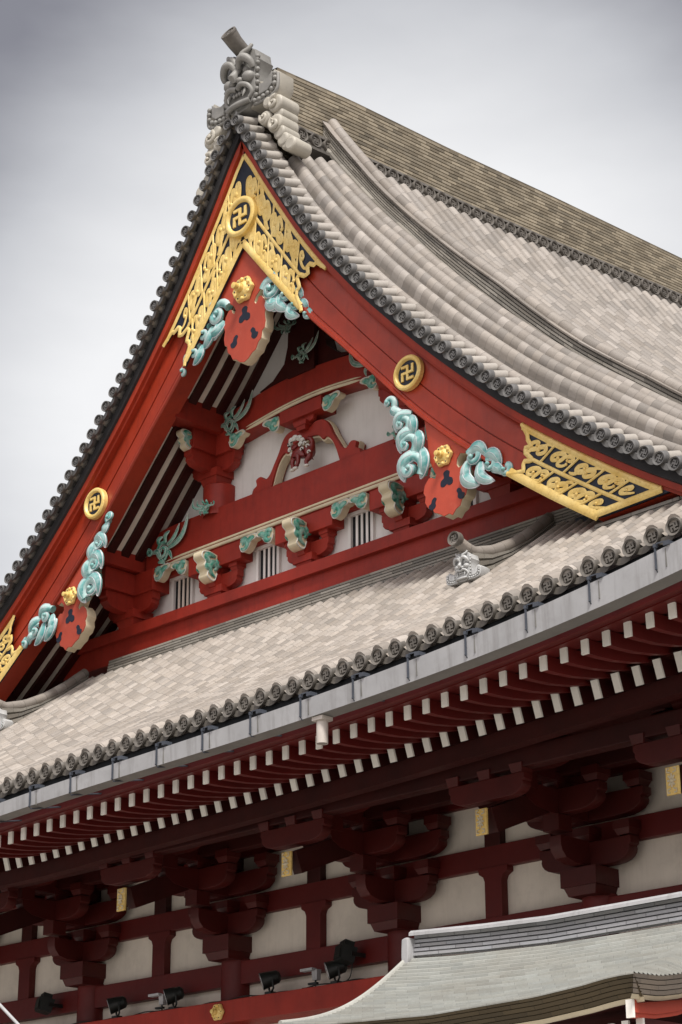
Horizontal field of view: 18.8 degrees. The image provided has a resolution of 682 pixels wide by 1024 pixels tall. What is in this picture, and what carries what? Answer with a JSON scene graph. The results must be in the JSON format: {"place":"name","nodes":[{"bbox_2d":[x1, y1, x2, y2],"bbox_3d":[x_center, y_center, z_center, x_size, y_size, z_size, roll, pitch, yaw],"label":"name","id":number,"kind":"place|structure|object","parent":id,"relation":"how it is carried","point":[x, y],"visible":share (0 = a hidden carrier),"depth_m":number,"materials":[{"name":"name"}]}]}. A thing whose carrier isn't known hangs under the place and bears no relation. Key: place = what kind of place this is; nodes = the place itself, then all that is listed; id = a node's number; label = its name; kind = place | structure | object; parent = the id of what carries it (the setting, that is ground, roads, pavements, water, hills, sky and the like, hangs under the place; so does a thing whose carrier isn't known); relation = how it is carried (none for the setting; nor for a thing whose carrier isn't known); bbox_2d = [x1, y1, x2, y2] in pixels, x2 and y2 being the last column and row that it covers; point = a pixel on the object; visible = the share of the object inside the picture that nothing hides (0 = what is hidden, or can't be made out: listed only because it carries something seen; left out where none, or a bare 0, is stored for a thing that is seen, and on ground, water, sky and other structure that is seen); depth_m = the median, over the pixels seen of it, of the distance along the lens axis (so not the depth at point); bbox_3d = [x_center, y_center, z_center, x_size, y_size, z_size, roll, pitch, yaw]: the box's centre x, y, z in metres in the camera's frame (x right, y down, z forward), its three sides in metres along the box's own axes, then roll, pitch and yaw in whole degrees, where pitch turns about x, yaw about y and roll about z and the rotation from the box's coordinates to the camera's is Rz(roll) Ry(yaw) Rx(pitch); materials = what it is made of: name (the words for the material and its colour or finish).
{"place":"outdoors","nodes":[
{"label":"outdoors","id":0,"kind":"place"},
{"bbox_2d":[0,1003,19,1023],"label":"metal pole","id":1,"kind":"object","parent":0,"point":[10,1016],"visible":1,"depth_m":27.68,"materials":[{"name":"white metal"}]},
{"bbox_2d":[0,26,681,1023],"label":"temple hall","id":2,"kind":"structure","parent":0,"point":[340,596],"depth_m":35.41,"materials":[{"name":"wood"}]},
{"bbox_2d":[34,992,62,1015],"bbox_3d":[-5.149,8.610,36.065,0.343,0.372,0.462,-20,-29,41],"label":"box floodlight","id":3,"kind":"object","parent":2,"relation":"attached to","point":[45,1004],"visible":1,"depth_m":35.94,"materials":[{"name":"black metal"}]},
{"bbox_2d":[107,996,127,1017],"bbox_3d":[-3.768,8.334,34.636,0.356,0.404,0.280,0,-22,0],"label":"floodlight","id":4,"kind":"object","parent":2,"relation":"on","point":[116,1004],"visible":1,"depth_m":34.57,"materials":[{"name":"black metal"}]},
{"bbox_2d":[148,993,166,1012],"bbox_3d":[-3.024,8.116,33.997,0.300,0.320,0.170,-20,-29,41],"label":"security camera","id":5,"kind":"object","parent":2,"relation":"on","point":[162,1000],"visible":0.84,"depth_m":33.95,"materials":[{"name":"white metal"}]},
{"bbox_2d":[163,986,184,1009],"bbox_3d":[-2.734,7.953,33.681,0.356,0.404,0.280,0,-22,0],"label":"floodlight","id":6,"kind":"object","parent":2,"relation":"on","point":[172,995],"visible":1,"depth_m":33.62,"materials":[{"name":"black metal"}]},
{"bbox_2d":[170,575,194,610],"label":"gable window","id":7,"kind":"structure","parent":2,"relation":"in","point":[183,587],"depth_m":42.98,"materials":[{"name":"white paint"}]},
{"bbox_2d":[73,978,365,1023],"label":"power cable","id":8,"kind":"object","parent":2,"relation":"on","point":[233,998],"visible":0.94,"depth_m":32.55,"materials":[{"name":"black rubber"}]},
{"bbox_2d":[254,543,281,580],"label":"gable window","id":9,"kind":"structure","parent":2,"relation":"in","point":[268,556],"depth_m":41.27,"materials":[{"name":"white paint"}]},
{"bbox_2d":[259,970,280,993],"bbox_3d":[-1.109,7.354,32.179,0.356,0.404,0.280,0,-22,0],"label":"floodlight","id":10,"kind":"object","parent":2,"relation":"on","point":[268,979],"visible":0.99,"depth_m":32.11,"materials":[{"name":"black metal"}]},
{"bbox_2d":[300,967,320,987],"bbox_3d":[-0.465,7.173,31.632,0.300,0.320,0.170,-20,-29,41],"label":"security camera","id":11,"kind":"object","parent":2,"relation":"on","point":[316,974],"visible":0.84,"depth_m":31.59,"materials":[{"name":"white metal"}]},
{"bbox_2d":[324,960,347,983],"bbox_3d":[-0.079,6.975,31.227,0.356,0.404,0.280,0,-22,0],"label":"floodlight","id":12,"kind":"object","parent":2,"relation":"attached to","point":[333,969],"visible":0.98,"depth_m":31.16,"materials":[{"name":"black metal"}]},
{"bbox_2d":[333,939,365,965],"bbox_3d":[0.098,6.678,31.215,0.343,0.372,0.462,-20,-29,41],"label":"box floodlight","id":13,"kind":"object","parent":2,"relation":"attached to","point":[346,953],"visible":1,"depth_m":31.09,"materials":[{"name":"black metal"}]},
{"bbox_2d":[346,509,375,548],"bbox_3d":[0.401,0.389,39.495,0.780,0.930,0.100,-20,-29,41],"label":"gable window","id":14,"kind":"structure","parent":2,"relation":"in","point":[361,523],"depth_m":39.56,"materials":[{"name":"white paint"}]},
{"bbox_2d":[470,490,478,505],"bbox_3d":[2.244,-0.290,37.791,0.780,0.930,0.100,-20,-29,41],"label":"gable window","id":15,"kind":"structure","parent":2,"relation":"in","point":[475,501],"depth_m":37.51,"materials":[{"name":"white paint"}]},
{"bbox_2d":[0,0,681,585],"label":"sky","id":16,"kind":"structure","parent":0,"point":[104,104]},
{"bbox_2d":[278,891,681,1023],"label":"porch roof","id":17,"kind":"structure","parent":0,"point":[633,977],"depth_m":21.50,"materials":[{"name":"grey tile"}]}
]}

